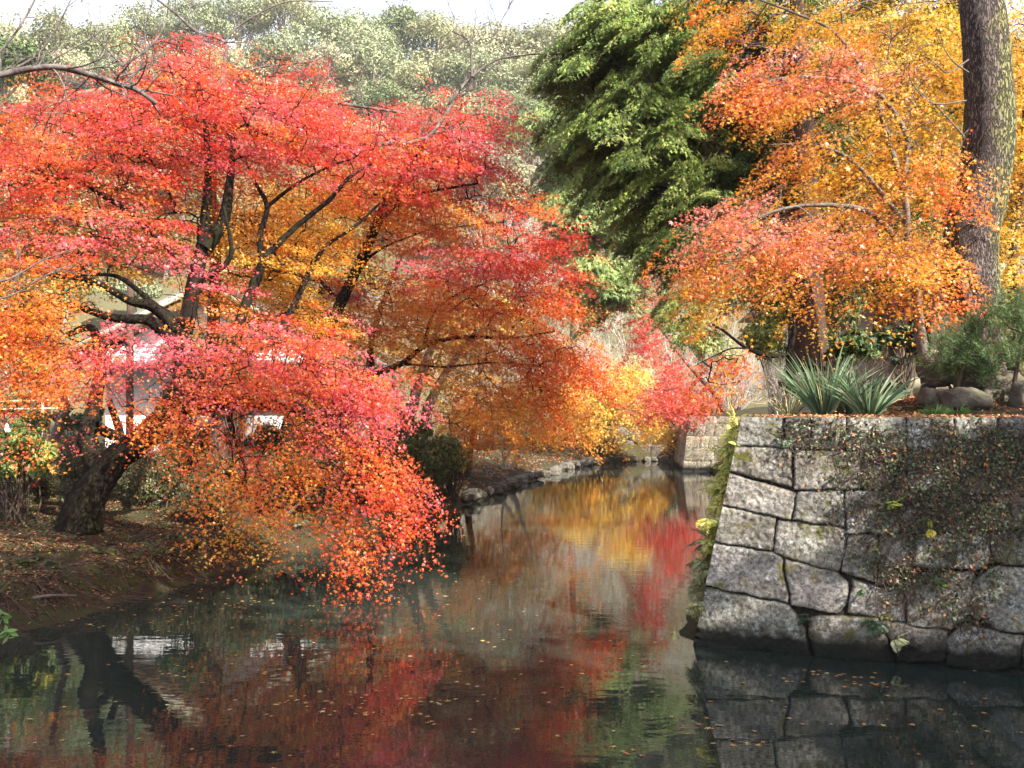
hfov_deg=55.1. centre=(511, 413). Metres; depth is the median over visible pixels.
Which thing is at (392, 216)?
broadleaf tree
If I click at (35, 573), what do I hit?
fallen leaves
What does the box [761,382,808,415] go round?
grass tuft
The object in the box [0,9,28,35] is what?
broadleaf tree
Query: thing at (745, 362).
bare shrub
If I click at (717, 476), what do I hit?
fern
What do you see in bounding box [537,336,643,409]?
bare shrub
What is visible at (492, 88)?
broadleaf tree
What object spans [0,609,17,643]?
laurel sprig
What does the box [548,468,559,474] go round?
bank stone
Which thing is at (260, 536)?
fern
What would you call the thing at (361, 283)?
broadleaf tree
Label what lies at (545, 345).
bare shrub
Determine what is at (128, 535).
ground cover
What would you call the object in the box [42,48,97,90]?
broadleaf tree
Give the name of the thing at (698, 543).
fern
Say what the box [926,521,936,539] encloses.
fern
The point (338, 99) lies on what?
broadleaf tree
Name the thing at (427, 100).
broadleaf tree
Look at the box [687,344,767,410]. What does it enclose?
bare shrub
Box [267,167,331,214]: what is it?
broadleaf tree
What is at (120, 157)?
broadleaf tree
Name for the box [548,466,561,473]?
bank stone
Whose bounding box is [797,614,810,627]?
fern
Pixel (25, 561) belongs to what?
fern
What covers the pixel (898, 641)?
fern
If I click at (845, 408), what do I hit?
sword leaved plant
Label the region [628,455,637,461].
bank stone
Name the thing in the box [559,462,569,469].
bank stone
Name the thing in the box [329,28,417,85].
broadleaf tree
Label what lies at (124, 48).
broadleaf tree
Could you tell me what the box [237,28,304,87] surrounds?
broadleaf tree
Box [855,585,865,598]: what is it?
fern
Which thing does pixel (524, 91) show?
broadleaf tree
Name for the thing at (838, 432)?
fern
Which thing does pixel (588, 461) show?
bank stone
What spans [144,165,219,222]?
broadleaf tree
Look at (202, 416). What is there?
notice board
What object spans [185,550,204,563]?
grass tuft
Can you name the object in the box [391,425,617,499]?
ground cover
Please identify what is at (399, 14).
broadleaf tree
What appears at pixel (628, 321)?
bare shrub
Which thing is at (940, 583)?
fern
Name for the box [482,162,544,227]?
broadleaf tree
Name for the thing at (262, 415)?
garden wall
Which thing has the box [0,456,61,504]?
azalea bush
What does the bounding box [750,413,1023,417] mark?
fallen leaves
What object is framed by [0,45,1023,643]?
ground
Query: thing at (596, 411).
maple tree
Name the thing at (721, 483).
fern
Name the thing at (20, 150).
broadleaf tree
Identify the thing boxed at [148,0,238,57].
broadleaf tree
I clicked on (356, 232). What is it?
broadleaf tree
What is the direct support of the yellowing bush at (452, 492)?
on the ground at (140, 585)
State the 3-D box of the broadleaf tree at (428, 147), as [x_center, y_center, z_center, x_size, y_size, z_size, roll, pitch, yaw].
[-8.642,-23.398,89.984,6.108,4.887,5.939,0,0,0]
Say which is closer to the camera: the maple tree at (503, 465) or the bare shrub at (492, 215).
the maple tree at (503, 465)
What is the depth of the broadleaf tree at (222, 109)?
106.54 m
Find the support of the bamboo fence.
on the ground at (140, 585)
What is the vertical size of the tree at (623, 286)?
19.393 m
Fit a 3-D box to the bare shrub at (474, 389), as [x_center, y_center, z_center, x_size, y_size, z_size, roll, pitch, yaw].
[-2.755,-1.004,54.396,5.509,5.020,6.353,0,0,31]
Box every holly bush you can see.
[736,244,827,413]
[822,260,873,375]
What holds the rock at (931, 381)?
on the ground at (140, 585)
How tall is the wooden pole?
5.004 m
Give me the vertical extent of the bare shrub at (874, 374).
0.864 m
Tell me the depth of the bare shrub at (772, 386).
19.85 m
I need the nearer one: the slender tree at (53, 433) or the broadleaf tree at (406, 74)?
the slender tree at (53, 433)
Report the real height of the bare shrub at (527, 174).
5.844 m
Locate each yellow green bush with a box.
[689,335,747,412]
[737,303,829,415]
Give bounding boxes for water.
[0,461,1023,767]
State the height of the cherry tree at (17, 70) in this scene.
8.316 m
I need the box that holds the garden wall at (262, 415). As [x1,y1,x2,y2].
[226,401,313,465]
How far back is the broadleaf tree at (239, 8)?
141.29 m
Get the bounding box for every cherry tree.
[0,0,204,298]
[157,0,568,509]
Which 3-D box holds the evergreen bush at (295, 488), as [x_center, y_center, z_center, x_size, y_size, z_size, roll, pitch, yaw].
[-4.457,1.176,19.050,2.765,1.602,1.980,0,0,0]
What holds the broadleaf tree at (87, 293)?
on the ground at (140, 585)
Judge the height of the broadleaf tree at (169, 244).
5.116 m
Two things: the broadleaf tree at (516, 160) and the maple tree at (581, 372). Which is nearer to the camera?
the maple tree at (581, 372)
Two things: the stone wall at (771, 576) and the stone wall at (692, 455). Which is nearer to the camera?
the stone wall at (771, 576)
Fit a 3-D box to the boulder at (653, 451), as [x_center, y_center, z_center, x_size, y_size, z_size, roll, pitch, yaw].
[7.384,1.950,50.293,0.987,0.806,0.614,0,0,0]
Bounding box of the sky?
[0,0,1023,59]
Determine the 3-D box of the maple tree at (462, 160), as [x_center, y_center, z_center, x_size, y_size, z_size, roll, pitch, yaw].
[-3.359,-2.370,20.783,9.668,8.119,6.201,0,0,39]
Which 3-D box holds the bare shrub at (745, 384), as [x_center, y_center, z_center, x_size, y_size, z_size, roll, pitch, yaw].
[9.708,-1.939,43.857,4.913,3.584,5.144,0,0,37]
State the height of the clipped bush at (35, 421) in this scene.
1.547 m
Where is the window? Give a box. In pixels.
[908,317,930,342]
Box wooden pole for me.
[125,265,133,487]
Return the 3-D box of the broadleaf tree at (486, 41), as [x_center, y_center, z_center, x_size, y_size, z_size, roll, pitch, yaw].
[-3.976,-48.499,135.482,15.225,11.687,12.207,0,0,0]
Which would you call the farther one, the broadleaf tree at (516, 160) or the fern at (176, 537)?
the broadleaf tree at (516, 160)
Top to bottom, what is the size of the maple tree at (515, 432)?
5.552 m
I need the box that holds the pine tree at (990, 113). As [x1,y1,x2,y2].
[904,0,1023,376]
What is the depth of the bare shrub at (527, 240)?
67.11 m
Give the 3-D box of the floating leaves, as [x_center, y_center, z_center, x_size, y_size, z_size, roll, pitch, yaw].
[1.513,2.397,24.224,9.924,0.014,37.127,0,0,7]
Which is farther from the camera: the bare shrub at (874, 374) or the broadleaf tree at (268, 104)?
the broadleaf tree at (268, 104)
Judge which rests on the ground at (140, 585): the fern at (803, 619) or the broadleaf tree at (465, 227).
the broadleaf tree at (465, 227)
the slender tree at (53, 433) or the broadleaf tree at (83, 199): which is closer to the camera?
the slender tree at (53, 433)
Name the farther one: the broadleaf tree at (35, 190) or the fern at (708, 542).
the broadleaf tree at (35, 190)
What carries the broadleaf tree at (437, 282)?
on the ground at (140, 585)
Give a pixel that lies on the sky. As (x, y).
(465, 9)
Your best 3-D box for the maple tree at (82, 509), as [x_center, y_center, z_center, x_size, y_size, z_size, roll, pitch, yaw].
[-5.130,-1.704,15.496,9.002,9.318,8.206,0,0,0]
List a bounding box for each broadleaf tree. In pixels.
[0,0,113,84]
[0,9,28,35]
[0,31,67,83]
[0,34,69,391]
[0,91,31,149]
[0,130,42,172]
[0,165,27,202]
[0,169,84,210]
[1,83,75,131]
[7,39,64,96]
[30,124,116,181]
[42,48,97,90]
[53,16,153,85]
[60,99,136,132]
[61,172,154,224]
[62,258,100,329]
[78,133,149,175]
[80,208,132,264]
[90,47,148,96]
[101,0,211,57]
[101,270,162,312]
[128,216,196,278]
[134,48,210,100]
[135,98,189,143]
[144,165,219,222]
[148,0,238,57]
[150,137,222,176]
[174,84,256,128]
[178,270,258,299]
[182,39,276,91]
[197,0,276,47]
[212,122,282,183]
[216,179,277,224]
[231,199,282,253]
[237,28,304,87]
[241,0,319,43]
[244,82,309,133]
[245,255,327,308]
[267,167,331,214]
[273,123,336,179]
[280,2,386,71]
[283,39,370,97]
[284,79,367,127]
[290,213,363,267]
[311,137,401,202]
[312,7,411,82]
[326,258,387,299]
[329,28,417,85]
[331,116,395,161]
[345,71,422,123]
[359,199,429,241]
[366,0,444,83]
[380,102,451,145]
[384,133,447,180]
[385,48,474,110]
[394,9,477,86]
[399,262,474,300]
[411,83,482,130]
[427,200,497,247]
[428,43,526,102]
[431,17,525,86]
[435,137,535,207]
[447,103,516,158]
[466,83,527,135]
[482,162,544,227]
[487,228,538,268]
[490,23,561,84]
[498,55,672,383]
[499,13,573,77]
[504,96,559,136]
[507,47,559,92]
[518,74,547,106]
[519,138,552,167]
[1009,26,1023,55]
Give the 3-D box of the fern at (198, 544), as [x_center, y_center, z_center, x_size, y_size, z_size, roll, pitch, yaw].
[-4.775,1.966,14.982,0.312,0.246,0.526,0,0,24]
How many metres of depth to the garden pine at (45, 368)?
32.91 m
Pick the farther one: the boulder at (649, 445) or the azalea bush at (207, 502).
the boulder at (649, 445)
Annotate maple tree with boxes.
[0,27,463,608]
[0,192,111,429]
[158,73,554,496]
[334,181,632,464]
[338,284,562,475]
[432,377,549,478]
[456,363,597,469]
[491,346,677,460]
[576,271,735,439]
[638,0,1021,390]
[667,273,795,421]
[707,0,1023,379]
[734,0,1018,372]
[937,0,1023,329]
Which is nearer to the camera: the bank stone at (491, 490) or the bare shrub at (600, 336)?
the bank stone at (491, 490)
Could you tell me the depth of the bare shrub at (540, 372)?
50.32 m
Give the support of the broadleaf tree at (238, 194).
on the ground at (140, 585)
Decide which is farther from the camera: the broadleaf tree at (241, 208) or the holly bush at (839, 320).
the broadleaf tree at (241, 208)
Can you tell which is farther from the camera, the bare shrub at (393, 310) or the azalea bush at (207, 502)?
the bare shrub at (393, 310)
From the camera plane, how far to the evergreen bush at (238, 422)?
25.90 m
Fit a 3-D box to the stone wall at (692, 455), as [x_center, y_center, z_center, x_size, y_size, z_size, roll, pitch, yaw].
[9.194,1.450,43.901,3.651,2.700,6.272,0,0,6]
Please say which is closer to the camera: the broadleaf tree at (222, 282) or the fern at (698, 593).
the fern at (698, 593)
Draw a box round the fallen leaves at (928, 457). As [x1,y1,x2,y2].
[780,418,1022,636]
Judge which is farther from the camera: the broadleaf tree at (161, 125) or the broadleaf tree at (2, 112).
the broadleaf tree at (161, 125)
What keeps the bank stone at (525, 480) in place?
on the ground at (140, 585)
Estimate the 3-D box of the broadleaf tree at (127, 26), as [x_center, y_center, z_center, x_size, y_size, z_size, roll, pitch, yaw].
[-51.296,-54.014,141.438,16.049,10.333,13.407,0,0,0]
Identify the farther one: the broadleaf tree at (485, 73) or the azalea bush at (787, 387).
the broadleaf tree at (485, 73)
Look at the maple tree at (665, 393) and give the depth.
41.31 m
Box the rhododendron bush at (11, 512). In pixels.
[0,422,58,523]
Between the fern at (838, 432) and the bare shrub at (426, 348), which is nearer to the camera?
the fern at (838, 432)
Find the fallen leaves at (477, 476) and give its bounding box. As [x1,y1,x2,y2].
[253,416,767,512]
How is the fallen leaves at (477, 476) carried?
on the ground cover at (508, 460)
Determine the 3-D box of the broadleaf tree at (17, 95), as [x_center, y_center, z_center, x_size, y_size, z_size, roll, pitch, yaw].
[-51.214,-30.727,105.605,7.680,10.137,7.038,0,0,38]
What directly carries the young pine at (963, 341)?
on the ground at (140, 585)
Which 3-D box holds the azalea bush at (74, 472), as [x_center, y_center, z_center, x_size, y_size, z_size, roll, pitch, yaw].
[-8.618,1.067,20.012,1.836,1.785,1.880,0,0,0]
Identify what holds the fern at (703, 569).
attached to the stone wall at (771, 576)
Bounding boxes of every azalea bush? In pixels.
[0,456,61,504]
[37,428,131,493]
[101,439,206,511]
[157,449,280,529]
[778,365,863,409]
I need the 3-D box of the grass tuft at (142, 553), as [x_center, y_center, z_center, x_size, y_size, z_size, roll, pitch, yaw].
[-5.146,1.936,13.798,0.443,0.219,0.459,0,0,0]
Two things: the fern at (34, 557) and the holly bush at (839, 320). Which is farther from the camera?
the holly bush at (839, 320)
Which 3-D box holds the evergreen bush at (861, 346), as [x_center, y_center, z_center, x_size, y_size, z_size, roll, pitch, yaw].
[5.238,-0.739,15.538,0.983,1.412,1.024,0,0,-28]
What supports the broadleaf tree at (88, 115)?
on the ground at (140, 585)
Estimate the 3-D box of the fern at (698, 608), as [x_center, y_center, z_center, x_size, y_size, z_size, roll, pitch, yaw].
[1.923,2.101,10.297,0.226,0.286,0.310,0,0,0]
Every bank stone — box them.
[461,492,473,500]
[462,488,481,500]
[477,488,487,498]
[479,486,493,495]
[486,482,502,486]
[491,485,503,494]
[500,482,506,489]
[503,477,517,482]
[507,481,516,487]
[512,475,522,483]
[517,475,527,482]
[522,471,534,478]
[533,471,543,478]
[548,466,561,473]
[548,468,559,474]
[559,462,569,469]
[580,457,593,465]
[591,456,600,463]
[616,456,626,461]
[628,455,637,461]
[643,456,650,461]
[658,455,669,461]
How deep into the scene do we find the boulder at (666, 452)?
50.02 m
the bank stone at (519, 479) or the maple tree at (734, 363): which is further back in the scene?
the bank stone at (519, 479)
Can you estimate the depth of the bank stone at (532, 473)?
35.35 m
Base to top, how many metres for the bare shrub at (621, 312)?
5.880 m
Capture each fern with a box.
[4,547,37,565]
[28,548,45,563]
[43,554,67,569]
[90,542,117,554]
[118,546,140,559]
[140,539,167,550]
[163,529,182,542]
[185,534,207,548]
[218,533,234,542]
[253,532,273,543]
[287,520,308,526]
[684,529,715,560]
[685,549,710,584]
[685,600,704,623]
[686,580,705,599]
[687,571,705,602]
[688,564,706,581]
[692,480,727,518]
[695,518,718,541]
[696,538,714,562]
[702,444,722,462]
[706,478,727,501]
[707,504,720,518]
[713,461,731,484]
[713,467,728,482]
[716,418,739,469]
[717,404,739,445]
[718,422,735,443]
[726,414,762,427]
[782,439,790,448]
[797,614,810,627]
[830,426,845,448]
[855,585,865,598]
[860,616,888,636]
[887,496,905,510]
[891,632,911,652]
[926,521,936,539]
[934,580,946,586]
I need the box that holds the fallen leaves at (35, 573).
[0,475,415,623]
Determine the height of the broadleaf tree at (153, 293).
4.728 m
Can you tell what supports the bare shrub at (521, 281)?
on the ground at (140, 585)
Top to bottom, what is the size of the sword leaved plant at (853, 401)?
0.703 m
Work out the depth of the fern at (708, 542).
10.56 m
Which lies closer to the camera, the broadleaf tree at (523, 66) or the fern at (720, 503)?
the fern at (720, 503)
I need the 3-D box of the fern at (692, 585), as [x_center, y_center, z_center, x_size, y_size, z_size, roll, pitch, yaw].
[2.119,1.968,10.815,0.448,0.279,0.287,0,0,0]
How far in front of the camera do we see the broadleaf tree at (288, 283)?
67.42 m
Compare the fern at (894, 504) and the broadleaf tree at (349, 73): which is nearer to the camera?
the fern at (894, 504)
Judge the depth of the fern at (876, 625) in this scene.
9.47 m
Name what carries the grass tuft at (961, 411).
on the ground at (140, 585)
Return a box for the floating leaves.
[27,483,1022,767]
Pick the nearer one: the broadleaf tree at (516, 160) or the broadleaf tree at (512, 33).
the broadleaf tree at (516, 160)
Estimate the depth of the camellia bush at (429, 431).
25.96 m
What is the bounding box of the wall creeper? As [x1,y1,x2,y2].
[761,415,1023,657]
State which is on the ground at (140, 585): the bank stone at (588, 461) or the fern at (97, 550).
the fern at (97, 550)
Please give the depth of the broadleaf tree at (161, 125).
109.42 m
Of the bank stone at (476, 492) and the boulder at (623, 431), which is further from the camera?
the boulder at (623, 431)
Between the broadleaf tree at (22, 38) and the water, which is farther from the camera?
the broadleaf tree at (22, 38)
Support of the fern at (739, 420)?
on the ground at (140, 585)
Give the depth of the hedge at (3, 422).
35.97 m
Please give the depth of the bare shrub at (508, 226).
71.21 m
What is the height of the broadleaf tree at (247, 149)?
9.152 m
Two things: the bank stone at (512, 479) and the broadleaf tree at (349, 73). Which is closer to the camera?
the bank stone at (512, 479)
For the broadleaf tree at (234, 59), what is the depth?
122.57 m
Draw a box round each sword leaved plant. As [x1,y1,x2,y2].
[763,337,886,415]
[802,357,886,413]
[814,364,924,415]
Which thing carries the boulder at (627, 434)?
on the ground at (140, 585)
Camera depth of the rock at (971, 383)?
12.20 m
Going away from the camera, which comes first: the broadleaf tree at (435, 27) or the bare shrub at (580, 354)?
the bare shrub at (580, 354)
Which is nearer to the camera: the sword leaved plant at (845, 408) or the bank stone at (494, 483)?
the sword leaved plant at (845, 408)
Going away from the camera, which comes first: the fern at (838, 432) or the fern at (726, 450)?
the fern at (838, 432)
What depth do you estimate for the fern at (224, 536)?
15.69 m
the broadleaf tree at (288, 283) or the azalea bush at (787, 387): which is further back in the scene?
the broadleaf tree at (288, 283)
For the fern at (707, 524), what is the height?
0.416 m
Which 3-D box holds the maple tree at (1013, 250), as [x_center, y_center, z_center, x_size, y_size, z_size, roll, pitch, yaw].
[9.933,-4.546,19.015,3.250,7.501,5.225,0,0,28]
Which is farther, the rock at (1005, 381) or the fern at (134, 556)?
the fern at (134, 556)
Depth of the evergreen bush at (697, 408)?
51.61 m
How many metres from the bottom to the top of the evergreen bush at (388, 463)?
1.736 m
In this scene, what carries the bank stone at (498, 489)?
on the ground at (140, 585)
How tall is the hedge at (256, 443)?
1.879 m
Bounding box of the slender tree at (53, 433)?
[24,315,80,442]
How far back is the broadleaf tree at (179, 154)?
93.85 m
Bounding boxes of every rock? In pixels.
[915,353,959,387]
[916,387,940,408]
[936,387,995,411]
[954,362,996,389]
[980,386,1008,400]
[996,370,1023,394]
[1008,380,1023,407]
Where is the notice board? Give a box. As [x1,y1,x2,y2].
[195,413,208,469]
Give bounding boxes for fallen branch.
[32,594,76,598]
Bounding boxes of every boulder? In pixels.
[618,427,626,436]
[625,430,640,444]
[640,444,651,451]
[650,445,665,456]
[665,446,672,454]
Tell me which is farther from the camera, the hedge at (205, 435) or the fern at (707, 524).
the hedge at (205, 435)
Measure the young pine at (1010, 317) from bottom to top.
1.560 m
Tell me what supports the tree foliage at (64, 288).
on the ground at (140, 585)
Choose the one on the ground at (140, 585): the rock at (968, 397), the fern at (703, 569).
the rock at (968, 397)
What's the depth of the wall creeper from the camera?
9.61 m
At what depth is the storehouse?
28.00 m
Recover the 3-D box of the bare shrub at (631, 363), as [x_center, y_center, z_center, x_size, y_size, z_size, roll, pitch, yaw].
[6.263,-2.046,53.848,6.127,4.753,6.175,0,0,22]
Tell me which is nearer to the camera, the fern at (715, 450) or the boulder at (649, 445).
the fern at (715, 450)
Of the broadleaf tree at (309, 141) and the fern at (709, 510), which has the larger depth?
the broadleaf tree at (309, 141)
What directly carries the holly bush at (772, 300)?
on the ground at (140, 585)
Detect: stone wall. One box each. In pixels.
[673,416,745,470]
[693,415,1023,673]
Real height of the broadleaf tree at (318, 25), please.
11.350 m
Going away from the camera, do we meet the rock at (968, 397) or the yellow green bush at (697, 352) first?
the rock at (968, 397)
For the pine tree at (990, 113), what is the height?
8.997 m
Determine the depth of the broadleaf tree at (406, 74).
117.03 m
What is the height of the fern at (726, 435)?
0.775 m
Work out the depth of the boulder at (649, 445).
50.04 m
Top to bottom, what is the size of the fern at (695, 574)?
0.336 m
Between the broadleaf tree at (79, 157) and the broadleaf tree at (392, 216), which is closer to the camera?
the broadleaf tree at (392, 216)
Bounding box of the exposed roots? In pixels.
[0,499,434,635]
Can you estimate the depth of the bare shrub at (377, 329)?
60.91 m
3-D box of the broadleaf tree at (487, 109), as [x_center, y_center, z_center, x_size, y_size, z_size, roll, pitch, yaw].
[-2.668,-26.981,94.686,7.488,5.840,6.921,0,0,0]
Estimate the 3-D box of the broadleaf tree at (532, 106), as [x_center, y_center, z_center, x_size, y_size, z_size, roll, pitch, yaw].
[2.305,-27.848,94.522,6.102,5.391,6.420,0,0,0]
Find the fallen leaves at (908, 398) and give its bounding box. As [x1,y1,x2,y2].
[777,396,1023,416]
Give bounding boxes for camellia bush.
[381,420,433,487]
[394,428,468,496]
[861,319,917,397]
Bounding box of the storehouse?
[62,285,400,455]
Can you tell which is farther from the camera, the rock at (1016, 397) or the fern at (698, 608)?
the rock at (1016, 397)
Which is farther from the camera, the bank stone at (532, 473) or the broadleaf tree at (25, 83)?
the broadleaf tree at (25, 83)
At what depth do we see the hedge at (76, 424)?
29.79 m
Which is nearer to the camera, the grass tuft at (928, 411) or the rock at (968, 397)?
the grass tuft at (928, 411)
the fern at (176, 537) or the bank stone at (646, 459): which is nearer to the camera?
the fern at (176, 537)
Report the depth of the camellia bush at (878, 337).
16.47 m
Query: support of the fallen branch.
on the ground at (140, 585)
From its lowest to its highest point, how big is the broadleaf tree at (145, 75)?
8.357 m
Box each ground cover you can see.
[0,474,422,593]
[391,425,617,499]
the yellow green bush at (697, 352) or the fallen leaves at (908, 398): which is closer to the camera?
the fallen leaves at (908, 398)
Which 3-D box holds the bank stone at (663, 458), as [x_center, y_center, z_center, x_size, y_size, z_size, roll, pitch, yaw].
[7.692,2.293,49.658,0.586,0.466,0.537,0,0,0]
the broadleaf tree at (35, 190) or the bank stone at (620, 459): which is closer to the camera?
the bank stone at (620, 459)
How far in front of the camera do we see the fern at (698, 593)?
10.47 m
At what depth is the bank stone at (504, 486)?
29.93 m
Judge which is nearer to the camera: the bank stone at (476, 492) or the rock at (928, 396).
the rock at (928, 396)
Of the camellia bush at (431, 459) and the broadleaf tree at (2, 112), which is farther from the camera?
the broadleaf tree at (2, 112)
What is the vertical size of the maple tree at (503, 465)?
4.241 m
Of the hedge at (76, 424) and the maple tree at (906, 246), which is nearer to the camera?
the maple tree at (906, 246)
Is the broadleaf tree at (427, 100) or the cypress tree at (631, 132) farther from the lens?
the broadleaf tree at (427, 100)
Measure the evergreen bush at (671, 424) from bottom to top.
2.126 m
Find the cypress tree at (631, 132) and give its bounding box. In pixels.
[524,0,919,371]
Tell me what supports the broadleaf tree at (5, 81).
on the ground at (140, 585)
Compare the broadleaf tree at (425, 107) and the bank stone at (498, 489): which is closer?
the bank stone at (498, 489)
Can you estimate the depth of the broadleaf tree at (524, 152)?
85.77 m
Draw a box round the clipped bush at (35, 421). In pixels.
[11,405,52,438]
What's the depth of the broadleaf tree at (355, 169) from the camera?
83.72 m
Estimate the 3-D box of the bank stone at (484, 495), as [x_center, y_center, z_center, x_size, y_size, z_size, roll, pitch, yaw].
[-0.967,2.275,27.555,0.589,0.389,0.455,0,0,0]
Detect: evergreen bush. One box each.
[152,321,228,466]
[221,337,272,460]
[226,440,349,516]
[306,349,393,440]
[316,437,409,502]
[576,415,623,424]
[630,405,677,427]
[672,394,716,420]
[826,326,881,377]
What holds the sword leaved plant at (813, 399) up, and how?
on the ground at (140, 585)
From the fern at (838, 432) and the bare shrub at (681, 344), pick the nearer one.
the fern at (838, 432)
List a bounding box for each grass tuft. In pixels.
[0,578,12,592]
[133,546,160,558]
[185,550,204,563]
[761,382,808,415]
[916,403,950,416]
[942,405,970,414]
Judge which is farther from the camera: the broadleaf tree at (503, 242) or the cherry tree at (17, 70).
the broadleaf tree at (503, 242)
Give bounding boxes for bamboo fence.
[0,397,87,436]
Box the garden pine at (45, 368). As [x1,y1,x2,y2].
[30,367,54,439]
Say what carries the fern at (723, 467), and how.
attached to the stone wall at (771, 576)
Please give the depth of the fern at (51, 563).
12.59 m
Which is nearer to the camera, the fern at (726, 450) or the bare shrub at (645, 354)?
the fern at (726, 450)
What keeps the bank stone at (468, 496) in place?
on the ground at (140, 585)
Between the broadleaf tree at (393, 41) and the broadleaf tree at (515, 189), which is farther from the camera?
the broadleaf tree at (393, 41)
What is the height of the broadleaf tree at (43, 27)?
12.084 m
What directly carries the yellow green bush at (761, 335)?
on the ground at (140, 585)
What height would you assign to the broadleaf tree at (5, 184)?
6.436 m
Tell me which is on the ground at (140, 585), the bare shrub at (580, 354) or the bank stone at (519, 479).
the bare shrub at (580, 354)
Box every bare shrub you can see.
[330,295,402,358]
[345,265,436,362]
[387,282,484,380]
[434,179,544,263]
[436,365,510,436]
[460,196,552,269]
[477,253,558,324]
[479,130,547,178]
[484,316,614,381]
[484,347,540,433]
[493,211,601,285]
[508,333,616,399]
[510,152,548,223]
[512,355,572,420]
[523,232,569,320]
[532,282,613,351]
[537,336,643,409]
[543,254,670,331]
[559,315,637,379]
[588,315,706,387]
[592,337,677,418]
[601,276,685,348]
[618,357,690,403]
[639,344,715,403]
[646,304,737,369]
[672,287,756,392]
[680,332,766,409]
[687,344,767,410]
[704,316,767,400]
[742,357,815,414]
[803,346,911,405]
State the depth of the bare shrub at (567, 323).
59.15 m
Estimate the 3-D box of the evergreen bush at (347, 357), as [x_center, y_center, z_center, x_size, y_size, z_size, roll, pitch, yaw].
[-4.470,-0.284,26.498,2.660,4.084,2.191,0,0,0]
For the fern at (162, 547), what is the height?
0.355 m
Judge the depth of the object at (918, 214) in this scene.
23.67 m
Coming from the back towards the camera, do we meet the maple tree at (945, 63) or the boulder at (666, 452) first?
the boulder at (666, 452)
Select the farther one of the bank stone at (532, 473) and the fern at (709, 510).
the bank stone at (532, 473)
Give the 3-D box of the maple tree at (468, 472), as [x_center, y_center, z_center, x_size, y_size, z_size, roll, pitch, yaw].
[-0.770,0.454,30.925,4.418,3.466,4.244,0,0,0]
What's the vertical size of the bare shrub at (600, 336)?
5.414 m
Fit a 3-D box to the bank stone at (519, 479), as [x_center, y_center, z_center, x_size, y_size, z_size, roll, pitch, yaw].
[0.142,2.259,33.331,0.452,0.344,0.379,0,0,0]
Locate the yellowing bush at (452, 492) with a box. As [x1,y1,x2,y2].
[438,445,473,499]
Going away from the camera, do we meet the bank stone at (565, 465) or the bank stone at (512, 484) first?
the bank stone at (512, 484)
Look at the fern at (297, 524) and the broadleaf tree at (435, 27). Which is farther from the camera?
the broadleaf tree at (435, 27)
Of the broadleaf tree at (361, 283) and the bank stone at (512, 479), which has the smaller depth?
the bank stone at (512, 479)
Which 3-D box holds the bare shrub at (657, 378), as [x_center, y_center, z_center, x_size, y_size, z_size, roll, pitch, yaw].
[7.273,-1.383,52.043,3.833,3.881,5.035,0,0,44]
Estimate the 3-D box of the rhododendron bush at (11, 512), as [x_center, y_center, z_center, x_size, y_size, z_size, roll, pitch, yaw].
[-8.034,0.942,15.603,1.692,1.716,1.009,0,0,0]
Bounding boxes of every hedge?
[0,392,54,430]
[52,404,104,453]
[158,418,231,472]
[242,409,338,476]
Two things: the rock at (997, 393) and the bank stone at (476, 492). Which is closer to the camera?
the rock at (997, 393)
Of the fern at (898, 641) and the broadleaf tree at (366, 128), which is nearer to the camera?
the fern at (898, 641)
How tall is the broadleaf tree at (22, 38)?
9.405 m
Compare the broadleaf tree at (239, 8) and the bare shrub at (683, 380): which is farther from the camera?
the broadleaf tree at (239, 8)
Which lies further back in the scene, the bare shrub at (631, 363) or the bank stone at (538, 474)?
the bare shrub at (631, 363)
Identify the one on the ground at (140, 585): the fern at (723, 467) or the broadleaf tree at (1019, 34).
the broadleaf tree at (1019, 34)
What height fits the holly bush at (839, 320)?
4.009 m
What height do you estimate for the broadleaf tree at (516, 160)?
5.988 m
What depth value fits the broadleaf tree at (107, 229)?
79.04 m
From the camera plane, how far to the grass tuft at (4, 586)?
10.95 m
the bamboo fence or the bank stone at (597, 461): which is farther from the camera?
the bank stone at (597, 461)
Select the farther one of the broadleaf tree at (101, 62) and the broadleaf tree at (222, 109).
the broadleaf tree at (101, 62)
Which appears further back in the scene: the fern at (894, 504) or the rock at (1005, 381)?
the rock at (1005, 381)
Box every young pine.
[908,301,1008,389]
[972,280,1023,384]
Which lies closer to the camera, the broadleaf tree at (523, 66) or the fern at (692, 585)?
the fern at (692, 585)
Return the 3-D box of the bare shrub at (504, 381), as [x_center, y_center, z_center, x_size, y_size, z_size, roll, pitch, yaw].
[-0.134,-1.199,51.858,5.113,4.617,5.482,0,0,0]
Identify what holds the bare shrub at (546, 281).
on the ground at (140, 585)
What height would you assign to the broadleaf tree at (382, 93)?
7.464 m

